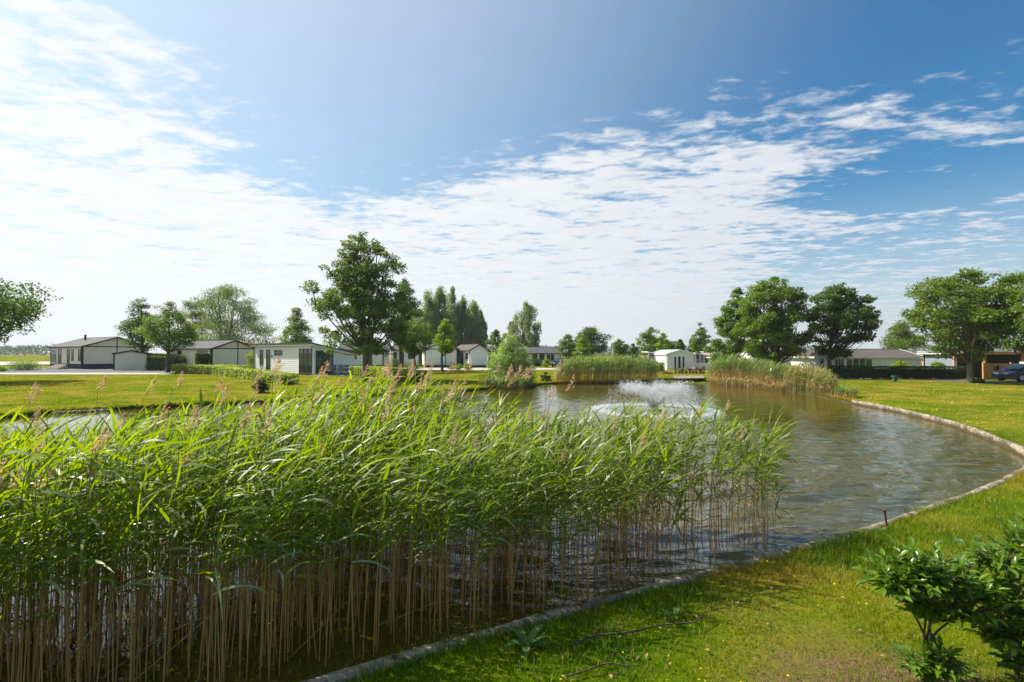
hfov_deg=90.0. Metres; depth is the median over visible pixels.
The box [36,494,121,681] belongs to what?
reed
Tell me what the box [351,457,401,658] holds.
reed
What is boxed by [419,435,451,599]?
reed
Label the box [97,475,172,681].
reed
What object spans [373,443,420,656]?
reed
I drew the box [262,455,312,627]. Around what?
reed
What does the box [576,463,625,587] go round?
reed
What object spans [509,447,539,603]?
reed
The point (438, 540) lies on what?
reed
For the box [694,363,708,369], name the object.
white wall
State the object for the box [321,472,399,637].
reed
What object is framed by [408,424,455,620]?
reed
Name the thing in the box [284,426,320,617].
reed
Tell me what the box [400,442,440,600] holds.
reed
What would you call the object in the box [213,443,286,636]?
reed
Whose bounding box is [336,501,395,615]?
reed
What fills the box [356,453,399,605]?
reed
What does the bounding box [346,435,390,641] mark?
reed
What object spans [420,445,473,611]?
reed
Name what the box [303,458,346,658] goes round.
reed
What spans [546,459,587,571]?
reed
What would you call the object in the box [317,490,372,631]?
reed
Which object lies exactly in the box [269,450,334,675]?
reed
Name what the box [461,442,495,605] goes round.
reed
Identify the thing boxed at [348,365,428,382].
hedge
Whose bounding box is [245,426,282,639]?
reed
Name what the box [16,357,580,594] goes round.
old reeds
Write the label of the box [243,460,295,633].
reed
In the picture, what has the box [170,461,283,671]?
reed
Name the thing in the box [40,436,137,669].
reed
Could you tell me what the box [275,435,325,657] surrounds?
reed
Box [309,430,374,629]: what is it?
reed
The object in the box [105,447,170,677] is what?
reed
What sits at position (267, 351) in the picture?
door
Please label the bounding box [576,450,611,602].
reed
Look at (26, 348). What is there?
distant woods
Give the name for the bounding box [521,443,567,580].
reed
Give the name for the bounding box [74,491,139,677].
reed
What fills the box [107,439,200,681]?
reed
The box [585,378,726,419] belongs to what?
pond fountain
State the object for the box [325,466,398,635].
reed
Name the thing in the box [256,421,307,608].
reed
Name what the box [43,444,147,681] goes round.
reed
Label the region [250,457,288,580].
reed
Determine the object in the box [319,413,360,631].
reed
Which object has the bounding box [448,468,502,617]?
reed
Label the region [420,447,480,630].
reed
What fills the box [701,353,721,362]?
chalet
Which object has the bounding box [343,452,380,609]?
reed
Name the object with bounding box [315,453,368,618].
reed
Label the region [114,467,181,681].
reed
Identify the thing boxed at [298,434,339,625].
reed
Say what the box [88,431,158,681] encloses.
reed
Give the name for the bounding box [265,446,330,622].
reed
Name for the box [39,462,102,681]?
reed
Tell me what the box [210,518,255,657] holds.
reed
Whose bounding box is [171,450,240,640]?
reed
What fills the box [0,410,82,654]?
reed
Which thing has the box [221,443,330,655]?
reed
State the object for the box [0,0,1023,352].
sky
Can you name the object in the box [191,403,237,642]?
reed
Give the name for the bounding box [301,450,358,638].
reed
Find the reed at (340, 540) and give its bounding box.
[310,449,374,657]
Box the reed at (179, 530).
[178,433,231,649]
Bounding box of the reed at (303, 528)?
[271,422,340,627]
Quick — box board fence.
[982,362,1018,379]
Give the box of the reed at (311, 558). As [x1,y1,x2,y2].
[278,536,342,652]
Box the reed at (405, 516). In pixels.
[390,440,444,596]
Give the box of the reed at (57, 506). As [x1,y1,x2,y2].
[3,462,93,681]
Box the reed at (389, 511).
[380,416,421,613]
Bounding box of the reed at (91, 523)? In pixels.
[66,446,127,681]
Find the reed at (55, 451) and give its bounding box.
[17,433,91,681]
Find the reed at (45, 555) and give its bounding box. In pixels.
[44,455,101,681]
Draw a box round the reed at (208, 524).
[177,434,240,615]
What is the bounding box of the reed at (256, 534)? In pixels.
[241,448,299,649]
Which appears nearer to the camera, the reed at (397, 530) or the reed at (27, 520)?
the reed at (27, 520)
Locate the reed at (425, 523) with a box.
[415,448,460,609]
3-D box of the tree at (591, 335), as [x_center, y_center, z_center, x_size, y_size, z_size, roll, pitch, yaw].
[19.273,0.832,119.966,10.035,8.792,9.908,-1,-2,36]
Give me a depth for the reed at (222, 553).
4.83 m
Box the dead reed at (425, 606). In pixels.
[377,595,486,625]
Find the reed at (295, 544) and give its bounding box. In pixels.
[279,455,338,674]
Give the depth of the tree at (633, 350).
124.46 m
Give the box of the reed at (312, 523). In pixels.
[298,439,345,624]
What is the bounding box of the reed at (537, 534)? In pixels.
[528,457,581,604]
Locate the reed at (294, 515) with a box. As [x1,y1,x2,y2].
[275,443,323,625]
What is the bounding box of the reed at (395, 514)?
[379,469,423,589]
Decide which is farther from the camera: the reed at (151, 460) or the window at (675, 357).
the window at (675, 357)
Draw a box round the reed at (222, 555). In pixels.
[198,443,282,680]
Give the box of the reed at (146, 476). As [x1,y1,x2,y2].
[139,419,188,680]
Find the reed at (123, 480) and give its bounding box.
[56,457,156,674]
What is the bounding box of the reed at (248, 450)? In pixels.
[226,433,299,660]
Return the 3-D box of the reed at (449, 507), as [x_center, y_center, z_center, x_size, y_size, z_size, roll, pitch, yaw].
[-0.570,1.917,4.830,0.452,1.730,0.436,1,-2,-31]
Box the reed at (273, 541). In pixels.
[247,459,302,645]
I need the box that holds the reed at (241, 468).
[230,447,273,632]
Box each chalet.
[46,335,147,368]
[170,340,253,367]
[249,342,357,374]
[339,341,391,365]
[390,344,428,365]
[421,344,459,366]
[456,344,489,366]
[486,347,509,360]
[512,347,562,364]
[654,349,694,369]
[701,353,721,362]
[739,348,780,370]
[764,349,850,373]
[845,349,922,368]
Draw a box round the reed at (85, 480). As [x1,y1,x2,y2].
[27,453,129,681]
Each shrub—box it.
[0,366,9,370]
[4,361,40,370]
[6,356,44,368]
[245,351,253,367]
[391,358,398,367]
[403,361,420,368]
[454,364,462,369]
[530,358,541,366]
[541,358,550,366]
[851,536,1011,681]
[888,360,910,368]
[929,361,945,368]
[953,511,1023,678]
[970,378,984,382]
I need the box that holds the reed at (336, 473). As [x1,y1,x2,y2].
[328,422,365,647]
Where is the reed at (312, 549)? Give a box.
[292,465,355,647]
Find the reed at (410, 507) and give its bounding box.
[391,417,444,632]
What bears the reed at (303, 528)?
on the pond water
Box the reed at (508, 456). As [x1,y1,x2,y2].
[479,440,537,617]
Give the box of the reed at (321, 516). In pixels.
[308,454,348,622]
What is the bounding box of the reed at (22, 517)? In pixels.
[5,446,71,681]
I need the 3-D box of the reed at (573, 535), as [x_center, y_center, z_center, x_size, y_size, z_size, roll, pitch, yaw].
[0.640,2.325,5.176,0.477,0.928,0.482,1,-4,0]
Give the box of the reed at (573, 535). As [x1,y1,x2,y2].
[551,518,592,606]
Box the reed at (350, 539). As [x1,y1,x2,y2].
[324,486,389,623]
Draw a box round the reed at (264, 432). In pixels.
[249,410,301,598]
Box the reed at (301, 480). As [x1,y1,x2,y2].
[275,423,348,652]
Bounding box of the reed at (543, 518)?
[526,435,586,605]
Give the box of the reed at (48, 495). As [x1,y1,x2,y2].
[13,469,77,681]
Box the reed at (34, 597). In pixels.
[13,499,78,681]
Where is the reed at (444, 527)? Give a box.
[434,442,479,639]
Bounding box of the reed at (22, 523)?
[3,481,71,680]
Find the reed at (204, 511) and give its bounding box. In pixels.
[188,460,265,668]
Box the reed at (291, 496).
[261,469,317,666]
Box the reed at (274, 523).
[261,444,310,655]
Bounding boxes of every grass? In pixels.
[0,372,688,411]
[0,377,853,415]
[314,425,1023,681]
[742,379,1023,434]
[871,434,1023,532]
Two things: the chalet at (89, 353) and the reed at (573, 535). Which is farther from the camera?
the chalet at (89, 353)
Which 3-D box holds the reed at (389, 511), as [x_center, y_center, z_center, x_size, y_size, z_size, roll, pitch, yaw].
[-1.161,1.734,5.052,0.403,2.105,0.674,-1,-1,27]
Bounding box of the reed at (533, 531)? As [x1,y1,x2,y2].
[523,479,558,613]
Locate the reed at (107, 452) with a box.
[87,428,179,670]
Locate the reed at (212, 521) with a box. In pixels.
[171,445,241,629]
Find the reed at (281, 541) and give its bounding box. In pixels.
[261,454,317,646]
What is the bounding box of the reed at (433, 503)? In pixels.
[425,426,459,609]
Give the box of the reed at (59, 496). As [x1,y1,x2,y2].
[36,437,128,681]
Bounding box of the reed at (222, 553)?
[213,487,251,631]
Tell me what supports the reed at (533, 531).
in the pond water
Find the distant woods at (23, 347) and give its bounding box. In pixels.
[1,345,41,353]
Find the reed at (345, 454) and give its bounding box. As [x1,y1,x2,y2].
[329,434,376,621]
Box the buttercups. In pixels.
[843,388,1023,428]
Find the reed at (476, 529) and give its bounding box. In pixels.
[464,438,526,618]
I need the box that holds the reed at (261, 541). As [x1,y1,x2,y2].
[255,437,295,635]
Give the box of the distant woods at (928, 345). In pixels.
[881,343,1021,351]
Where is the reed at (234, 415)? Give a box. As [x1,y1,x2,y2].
[191,406,265,640]
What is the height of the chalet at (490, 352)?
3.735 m
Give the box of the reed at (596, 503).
[576,435,624,600]
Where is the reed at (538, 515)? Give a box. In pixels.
[531,438,574,594]
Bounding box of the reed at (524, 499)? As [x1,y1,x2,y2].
[493,430,547,601]
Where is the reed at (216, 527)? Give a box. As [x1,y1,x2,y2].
[205,435,253,651]
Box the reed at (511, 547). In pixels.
[501,504,538,601]
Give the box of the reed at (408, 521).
[391,442,444,615]
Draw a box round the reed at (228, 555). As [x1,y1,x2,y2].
[169,504,268,681]
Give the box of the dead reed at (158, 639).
[103,604,234,675]
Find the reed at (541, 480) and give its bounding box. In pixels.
[512,446,559,610]
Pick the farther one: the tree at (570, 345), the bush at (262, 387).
the tree at (570, 345)
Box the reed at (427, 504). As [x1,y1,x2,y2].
[405,443,459,626]
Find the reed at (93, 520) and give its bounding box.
[80,450,125,681]
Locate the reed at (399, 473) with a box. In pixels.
[389,470,442,633]
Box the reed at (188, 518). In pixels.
[180,429,222,646]
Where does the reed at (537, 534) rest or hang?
on the pond water
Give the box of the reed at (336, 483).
[311,459,362,661]
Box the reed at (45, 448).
[15,435,82,681]
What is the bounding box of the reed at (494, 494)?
[474,449,519,630]
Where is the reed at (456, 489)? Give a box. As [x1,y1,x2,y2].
[450,448,482,565]
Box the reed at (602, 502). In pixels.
[584,432,622,597]
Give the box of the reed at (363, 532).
[336,467,398,632]
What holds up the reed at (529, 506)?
on the pond water
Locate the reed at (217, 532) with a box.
[211,436,261,658]
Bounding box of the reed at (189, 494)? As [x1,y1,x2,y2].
[134,428,219,646]
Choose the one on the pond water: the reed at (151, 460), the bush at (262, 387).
the reed at (151, 460)
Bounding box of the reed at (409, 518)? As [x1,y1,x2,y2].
[395,435,440,610]
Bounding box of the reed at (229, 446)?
[214,423,269,681]
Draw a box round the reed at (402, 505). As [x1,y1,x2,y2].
[394,465,444,576]
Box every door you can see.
[67,349,69,362]
[266,350,269,369]
[299,349,311,373]
[316,351,332,373]
[677,356,680,368]
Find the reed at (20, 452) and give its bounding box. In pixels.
[0,439,42,559]
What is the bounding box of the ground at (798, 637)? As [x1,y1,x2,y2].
[0,353,1023,681]
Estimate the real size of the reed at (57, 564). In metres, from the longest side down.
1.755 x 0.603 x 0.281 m
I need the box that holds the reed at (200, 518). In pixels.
[187,445,237,666]
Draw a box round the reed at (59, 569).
[52,414,111,681]
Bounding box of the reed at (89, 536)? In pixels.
[53,454,148,681]
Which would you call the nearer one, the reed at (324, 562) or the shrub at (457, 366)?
the reed at (324, 562)
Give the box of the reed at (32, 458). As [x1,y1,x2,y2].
[0,453,73,681]
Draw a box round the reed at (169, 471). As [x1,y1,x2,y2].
[162,456,210,658]
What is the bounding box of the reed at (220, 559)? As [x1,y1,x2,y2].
[202,456,274,674]
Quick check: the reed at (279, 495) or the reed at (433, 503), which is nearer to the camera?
the reed at (279, 495)
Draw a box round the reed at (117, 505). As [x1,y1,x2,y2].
[50,493,143,681]
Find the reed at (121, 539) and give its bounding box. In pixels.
[75,510,184,681]
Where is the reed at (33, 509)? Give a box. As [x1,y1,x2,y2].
[12,449,97,681]
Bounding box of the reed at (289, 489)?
[262,466,326,653]
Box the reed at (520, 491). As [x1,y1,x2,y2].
[482,428,540,563]
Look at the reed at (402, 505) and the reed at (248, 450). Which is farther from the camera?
the reed at (402, 505)
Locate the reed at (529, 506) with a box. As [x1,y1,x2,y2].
[510,439,563,613]
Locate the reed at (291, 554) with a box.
[271,467,332,638]
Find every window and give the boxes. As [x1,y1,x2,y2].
[51,349,56,362]
[58,349,61,362]
[71,349,73,360]
[78,349,80,360]
[259,350,262,364]
[274,350,281,354]
[546,354,554,361]
[674,356,676,367]
[682,356,684,367]
[820,359,823,367]
[834,358,843,368]
[846,358,872,368]
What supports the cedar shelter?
on the ground at (798, 637)
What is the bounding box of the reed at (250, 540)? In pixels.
[239,451,286,655]
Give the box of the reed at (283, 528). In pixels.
[273,439,330,665]
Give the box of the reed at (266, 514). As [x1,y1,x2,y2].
[265,451,312,628]
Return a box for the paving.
[0,367,173,372]
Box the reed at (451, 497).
[436,434,486,613]
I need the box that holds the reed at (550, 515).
[525,441,584,610]
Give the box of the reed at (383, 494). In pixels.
[362,428,427,652]
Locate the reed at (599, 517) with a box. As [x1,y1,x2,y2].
[587,458,621,600]
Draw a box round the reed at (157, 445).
[115,441,198,681]
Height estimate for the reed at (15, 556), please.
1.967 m
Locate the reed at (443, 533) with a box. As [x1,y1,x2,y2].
[418,480,489,634]
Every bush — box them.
[251,376,270,393]
[477,332,537,386]
[540,372,551,380]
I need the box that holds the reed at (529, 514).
[507,456,558,595]
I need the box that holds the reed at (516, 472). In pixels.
[491,423,535,587]
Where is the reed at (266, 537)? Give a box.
[242,461,326,655]
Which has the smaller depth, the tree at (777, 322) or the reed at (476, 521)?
the reed at (476, 521)
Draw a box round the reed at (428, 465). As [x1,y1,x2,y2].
[421,429,472,638]
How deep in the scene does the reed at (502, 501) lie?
5.40 m
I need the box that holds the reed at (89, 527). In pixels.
[29,447,140,652]
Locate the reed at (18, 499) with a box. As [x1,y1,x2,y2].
[0,463,70,597]
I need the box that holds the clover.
[370,530,1021,681]
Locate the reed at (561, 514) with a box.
[540,482,577,593]
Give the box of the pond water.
[0,380,1023,681]
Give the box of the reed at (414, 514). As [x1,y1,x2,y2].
[374,448,456,641]
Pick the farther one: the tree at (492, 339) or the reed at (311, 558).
the tree at (492, 339)
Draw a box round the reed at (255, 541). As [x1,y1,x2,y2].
[239,476,284,678]
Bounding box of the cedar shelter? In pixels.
[953,352,1023,377]
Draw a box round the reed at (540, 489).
[521,428,571,600]
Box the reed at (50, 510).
[20,443,109,681]
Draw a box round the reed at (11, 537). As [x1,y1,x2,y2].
[0,510,41,584]
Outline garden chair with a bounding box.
[339,365,346,374]
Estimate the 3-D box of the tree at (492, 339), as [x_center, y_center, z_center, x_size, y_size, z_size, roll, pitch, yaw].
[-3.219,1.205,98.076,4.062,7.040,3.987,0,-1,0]
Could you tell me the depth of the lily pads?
45.86 m
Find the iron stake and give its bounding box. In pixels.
[883,509,887,527]
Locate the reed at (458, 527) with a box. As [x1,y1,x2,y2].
[452,457,492,595]
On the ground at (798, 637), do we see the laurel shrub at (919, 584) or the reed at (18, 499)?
the laurel shrub at (919, 584)
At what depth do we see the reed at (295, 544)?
4.14 m
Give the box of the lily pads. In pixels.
[646,380,707,382]
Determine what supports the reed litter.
on the pond water
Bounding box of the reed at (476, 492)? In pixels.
[451,451,521,619]
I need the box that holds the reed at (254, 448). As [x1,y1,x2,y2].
[239,441,284,609]
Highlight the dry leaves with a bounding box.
[472,545,1021,679]
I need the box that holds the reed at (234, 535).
[207,493,271,681]
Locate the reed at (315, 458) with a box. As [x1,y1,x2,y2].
[287,419,333,661]
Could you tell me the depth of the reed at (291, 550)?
4.93 m
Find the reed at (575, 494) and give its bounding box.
[561,428,608,580]
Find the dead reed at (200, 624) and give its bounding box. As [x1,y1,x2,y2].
[132,524,334,681]
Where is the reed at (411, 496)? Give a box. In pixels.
[353,454,443,642]
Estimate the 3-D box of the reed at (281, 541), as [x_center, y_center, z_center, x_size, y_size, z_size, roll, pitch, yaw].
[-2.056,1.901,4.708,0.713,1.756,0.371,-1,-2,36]
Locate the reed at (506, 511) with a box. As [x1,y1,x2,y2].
[491,460,543,605]
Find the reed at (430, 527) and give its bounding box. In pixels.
[419,453,472,636]
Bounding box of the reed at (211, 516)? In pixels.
[211,406,247,625]
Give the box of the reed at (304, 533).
[291,476,334,625]
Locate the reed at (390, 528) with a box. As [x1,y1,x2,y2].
[378,438,427,649]
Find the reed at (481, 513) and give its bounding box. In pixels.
[464,429,507,605]
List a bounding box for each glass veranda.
[643,351,654,366]
[694,353,708,362]
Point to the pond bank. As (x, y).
(990, 438)
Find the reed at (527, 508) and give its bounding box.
[509,430,562,598]
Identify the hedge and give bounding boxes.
[145,352,186,369]
[171,363,300,384]
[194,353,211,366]
[208,364,249,367]
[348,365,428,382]
[656,362,664,371]
[829,365,975,378]
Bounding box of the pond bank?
[0,379,1023,457]
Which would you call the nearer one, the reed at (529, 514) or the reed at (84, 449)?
the reed at (84, 449)
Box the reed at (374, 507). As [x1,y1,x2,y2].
[368,421,404,607]
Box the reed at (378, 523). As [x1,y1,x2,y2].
[365,476,412,593]
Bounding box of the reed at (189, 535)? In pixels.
[162,419,217,657]
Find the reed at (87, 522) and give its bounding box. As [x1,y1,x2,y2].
[64,437,130,677]
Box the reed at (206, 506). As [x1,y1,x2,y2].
[180,486,246,676]
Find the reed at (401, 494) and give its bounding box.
[375,430,442,645]
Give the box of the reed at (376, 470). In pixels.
[349,433,400,621]
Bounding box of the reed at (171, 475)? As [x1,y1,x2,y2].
[132,433,212,680]
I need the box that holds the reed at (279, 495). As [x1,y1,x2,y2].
[258,446,309,681]
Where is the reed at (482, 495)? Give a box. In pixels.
[467,422,512,599]
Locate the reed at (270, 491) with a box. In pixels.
[259,428,300,595]
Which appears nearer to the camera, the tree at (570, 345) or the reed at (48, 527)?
the reed at (48, 527)
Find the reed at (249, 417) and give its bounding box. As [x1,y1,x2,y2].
[224,403,279,642]
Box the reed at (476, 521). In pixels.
[462,448,503,619]
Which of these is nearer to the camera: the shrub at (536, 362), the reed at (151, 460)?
the reed at (151, 460)
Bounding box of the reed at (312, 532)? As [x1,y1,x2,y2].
[301,444,351,629]
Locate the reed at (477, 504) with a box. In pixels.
[446,448,510,594]
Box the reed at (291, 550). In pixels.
[265,429,327,622]
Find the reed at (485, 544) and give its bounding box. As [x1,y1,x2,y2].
[470,494,506,629]
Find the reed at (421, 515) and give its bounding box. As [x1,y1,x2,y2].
[388,437,453,637]
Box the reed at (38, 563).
[18,456,92,681]
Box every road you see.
[0,373,172,374]
[416,368,633,369]
[916,378,1023,383]
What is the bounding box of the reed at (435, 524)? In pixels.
[426,437,462,606]
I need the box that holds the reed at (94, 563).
[91,444,156,665]
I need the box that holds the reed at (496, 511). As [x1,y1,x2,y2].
[471,478,521,578]
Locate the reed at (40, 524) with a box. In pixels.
[15,494,93,681]
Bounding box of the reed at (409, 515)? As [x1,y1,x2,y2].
[390,442,429,599]
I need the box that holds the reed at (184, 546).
[169,448,230,665]
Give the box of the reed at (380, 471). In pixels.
[365,411,406,596]
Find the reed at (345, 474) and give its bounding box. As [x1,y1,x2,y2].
[308,440,363,642]
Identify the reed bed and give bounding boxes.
[0,362,806,679]
[553,352,663,383]
[706,352,787,388]
[778,362,839,396]
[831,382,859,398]
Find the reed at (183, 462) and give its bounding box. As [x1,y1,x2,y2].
[161,444,221,676]
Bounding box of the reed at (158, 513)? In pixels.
[134,448,187,681]
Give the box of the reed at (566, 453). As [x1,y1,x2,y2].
[553,445,592,601]
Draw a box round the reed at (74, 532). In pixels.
[8,444,134,681]
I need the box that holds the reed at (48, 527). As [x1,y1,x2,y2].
[29,452,112,681]
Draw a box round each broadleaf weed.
[502,623,549,659]
[660,605,682,619]
[951,554,967,563]
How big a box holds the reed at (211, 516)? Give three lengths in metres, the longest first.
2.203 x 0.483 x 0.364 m
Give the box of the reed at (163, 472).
[110,452,218,679]
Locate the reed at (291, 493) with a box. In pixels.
[258,424,318,599]
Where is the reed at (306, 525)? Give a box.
[283,449,312,610]
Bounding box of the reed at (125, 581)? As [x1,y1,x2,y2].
[61,519,163,668]
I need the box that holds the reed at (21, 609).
[0,554,68,628]
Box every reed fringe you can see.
[487,376,534,389]
[708,375,785,391]
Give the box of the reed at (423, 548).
[417,488,449,598]
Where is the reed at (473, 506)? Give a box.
[463,457,505,606]
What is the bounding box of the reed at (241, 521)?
[221,476,279,681]
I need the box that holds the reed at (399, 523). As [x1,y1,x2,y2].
[380,450,449,625]
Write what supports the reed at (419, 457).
on the pond water
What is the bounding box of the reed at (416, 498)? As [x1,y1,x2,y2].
[408,463,445,645]
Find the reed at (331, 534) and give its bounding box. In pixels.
[300,450,360,634]
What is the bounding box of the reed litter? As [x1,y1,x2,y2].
[6,544,772,681]
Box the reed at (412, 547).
[392,481,456,637]
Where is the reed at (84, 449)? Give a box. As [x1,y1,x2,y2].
[58,430,151,681]
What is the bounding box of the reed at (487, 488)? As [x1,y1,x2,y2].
[473,433,511,597]
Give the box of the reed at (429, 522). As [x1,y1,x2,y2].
[423,451,465,610]
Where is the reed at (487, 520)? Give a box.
[453,470,522,610]
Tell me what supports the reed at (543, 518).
in the pond water
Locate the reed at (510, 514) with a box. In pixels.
[482,442,540,617]
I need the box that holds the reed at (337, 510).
[304,444,374,610]
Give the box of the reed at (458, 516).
[451,441,484,603]
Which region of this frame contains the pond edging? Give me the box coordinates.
[299,400,1023,681]
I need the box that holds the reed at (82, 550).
[76,425,133,681]
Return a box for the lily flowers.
[649,380,704,382]
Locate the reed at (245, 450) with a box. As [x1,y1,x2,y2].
[240,430,271,623]
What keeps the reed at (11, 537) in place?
on the pond water
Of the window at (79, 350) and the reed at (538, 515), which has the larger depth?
the window at (79, 350)
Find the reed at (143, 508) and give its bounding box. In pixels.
[95,443,196,681]
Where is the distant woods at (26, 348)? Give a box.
[0,343,54,354]
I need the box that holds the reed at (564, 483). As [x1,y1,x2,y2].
[556,462,607,578]
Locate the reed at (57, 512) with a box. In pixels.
[9,456,104,681]
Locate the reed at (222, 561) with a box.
[219,471,256,654]
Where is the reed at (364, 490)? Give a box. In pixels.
[354,402,389,615]
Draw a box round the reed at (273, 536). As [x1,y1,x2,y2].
[256,445,311,654]
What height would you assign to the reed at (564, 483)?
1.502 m
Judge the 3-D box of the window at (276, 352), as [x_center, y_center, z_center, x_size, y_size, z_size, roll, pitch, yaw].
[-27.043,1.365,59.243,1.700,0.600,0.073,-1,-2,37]
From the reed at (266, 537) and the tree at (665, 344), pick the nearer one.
the reed at (266, 537)
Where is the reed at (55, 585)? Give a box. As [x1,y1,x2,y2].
[41,464,109,681]
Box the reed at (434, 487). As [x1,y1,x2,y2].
[424,434,461,575]
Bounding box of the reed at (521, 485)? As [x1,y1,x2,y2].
[498,439,550,603]
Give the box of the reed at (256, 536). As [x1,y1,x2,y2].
[230,448,296,666]
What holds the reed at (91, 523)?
in the pond water
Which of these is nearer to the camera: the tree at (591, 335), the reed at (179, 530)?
the reed at (179, 530)
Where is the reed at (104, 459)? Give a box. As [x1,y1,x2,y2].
[65,458,131,681]
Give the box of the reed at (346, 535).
[324,464,377,665]
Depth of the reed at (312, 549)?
4.58 m
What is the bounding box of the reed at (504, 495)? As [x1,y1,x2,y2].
[490,454,535,627]
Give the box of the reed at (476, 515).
[464,458,507,602]
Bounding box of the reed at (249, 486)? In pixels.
[235,443,283,661]
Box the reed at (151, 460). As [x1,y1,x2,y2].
[120,439,178,671]
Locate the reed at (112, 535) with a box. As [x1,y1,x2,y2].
[87,444,157,681]
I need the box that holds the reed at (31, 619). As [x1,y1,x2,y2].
[0,544,84,635]
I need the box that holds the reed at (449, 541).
[407,461,484,632]
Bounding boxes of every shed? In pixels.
[112,350,151,369]
[916,351,973,368]
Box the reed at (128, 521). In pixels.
[68,455,169,674]
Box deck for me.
[673,375,703,378]
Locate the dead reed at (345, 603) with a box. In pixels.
[290,542,419,657]
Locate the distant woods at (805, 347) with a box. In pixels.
[391,344,854,356]
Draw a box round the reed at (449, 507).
[438,452,477,618]
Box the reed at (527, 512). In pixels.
[509,479,547,587]
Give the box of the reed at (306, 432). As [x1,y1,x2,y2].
[283,419,326,630]
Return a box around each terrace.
[0,361,49,365]
[308,374,355,375]
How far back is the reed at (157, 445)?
3.98 m
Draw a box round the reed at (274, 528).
[242,448,321,680]
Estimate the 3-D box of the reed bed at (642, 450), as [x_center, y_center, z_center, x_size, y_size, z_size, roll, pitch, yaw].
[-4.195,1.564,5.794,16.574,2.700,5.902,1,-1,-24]
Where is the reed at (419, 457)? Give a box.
[399,440,462,606]
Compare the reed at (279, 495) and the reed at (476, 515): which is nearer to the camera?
the reed at (279, 495)
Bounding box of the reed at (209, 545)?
[188,455,240,669]
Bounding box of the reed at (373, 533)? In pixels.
[354,458,413,627]
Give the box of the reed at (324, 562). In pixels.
[281,465,340,657]
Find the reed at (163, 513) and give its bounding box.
[151,439,230,681]
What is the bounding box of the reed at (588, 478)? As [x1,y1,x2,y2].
[577,443,619,583]
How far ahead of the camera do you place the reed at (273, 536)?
4.46 m
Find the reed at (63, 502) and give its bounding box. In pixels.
[10,434,114,681]
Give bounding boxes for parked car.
[552,358,564,366]
[991,364,1023,381]
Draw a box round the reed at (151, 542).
[141,438,182,649]
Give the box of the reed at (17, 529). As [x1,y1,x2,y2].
[0,480,53,571]
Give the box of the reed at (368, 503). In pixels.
[363,424,399,614]
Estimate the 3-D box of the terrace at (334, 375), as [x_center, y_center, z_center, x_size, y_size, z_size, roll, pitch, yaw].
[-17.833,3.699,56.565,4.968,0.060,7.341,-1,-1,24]
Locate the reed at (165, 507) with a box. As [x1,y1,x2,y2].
[121,490,191,681]
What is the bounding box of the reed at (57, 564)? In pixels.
[0,472,83,677]
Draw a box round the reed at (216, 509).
[205,449,241,592]
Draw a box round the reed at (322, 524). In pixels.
[308,444,345,618]
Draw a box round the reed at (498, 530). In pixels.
[449,466,521,626]
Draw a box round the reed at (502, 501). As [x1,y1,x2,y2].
[490,441,527,575]
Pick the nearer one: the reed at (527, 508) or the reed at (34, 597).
the reed at (34, 597)
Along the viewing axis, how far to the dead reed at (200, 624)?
4.20 m
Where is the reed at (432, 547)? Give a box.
[422,497,461,602]
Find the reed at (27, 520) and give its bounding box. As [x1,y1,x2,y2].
[3,483,80,681]
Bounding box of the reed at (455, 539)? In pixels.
[445,449,479,634]
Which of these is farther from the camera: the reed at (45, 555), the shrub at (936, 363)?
the shrub at (936, 363)
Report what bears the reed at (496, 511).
on the pond water
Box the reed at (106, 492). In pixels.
[75,434,140,679]
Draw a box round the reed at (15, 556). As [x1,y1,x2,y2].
[0,461,43,564]
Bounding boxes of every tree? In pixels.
[0,277,62,344]
[114,296,167,351]
[129,301,201,372]
[175,299,210,340]
[178,284,279,344]
[276,307,314,342]
[298,230,417,380]
[382,277,425,367]
[395,317,435,369]
[417,289,440,344]
[431,285,449,341]
[432,318,458,371]
[442,286,462,346]
[455,295,471,343]
[462,299,485,345]
[477,308,488,346]
[485,329,503,353]
[502,321,516,345]
[508,300,541,346]
[555,334,577,359]
[572,334,590,358]
[573,326,613,356]
[611,339,628,357]
[626,343,639,359]
[635,326,668,354]
[654,333,671,350]
[668,340,677,349]
[675,339,685,350]
[689,322,710,355]
[702,287,764,372]
[730,276,825,376]
[798,282,883,375]
[879,319,932,354]
[898,267,1023,382]
[962,270,1023,354]
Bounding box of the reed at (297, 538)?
[285,430,332,623]
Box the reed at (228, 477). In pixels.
[171,461,268,681]
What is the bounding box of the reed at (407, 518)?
[389,413,435,609]
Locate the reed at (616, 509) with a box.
[604,446,651,594]
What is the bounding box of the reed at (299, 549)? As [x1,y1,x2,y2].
[291,466,346,652]
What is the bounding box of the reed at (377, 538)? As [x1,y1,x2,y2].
[362,456,416,658]
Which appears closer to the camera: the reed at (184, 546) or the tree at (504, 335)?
the reed at (184, 546)
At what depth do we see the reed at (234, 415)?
4.67 m
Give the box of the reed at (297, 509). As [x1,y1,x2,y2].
[284,440,341,661]
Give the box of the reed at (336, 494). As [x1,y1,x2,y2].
[321,414,375,618]
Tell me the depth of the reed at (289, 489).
4.42 m
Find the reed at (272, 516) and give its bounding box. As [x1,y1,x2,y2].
[246,493,311,680]
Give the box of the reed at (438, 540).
[431,461,472,611]
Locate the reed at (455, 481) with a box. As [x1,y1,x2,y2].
[446,447,490,617]
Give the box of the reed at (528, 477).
[509,428,559,577]
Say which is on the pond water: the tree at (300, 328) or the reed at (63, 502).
the reed at (63, 502)
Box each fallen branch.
[566,654,642,681]
[573,607,738,645]

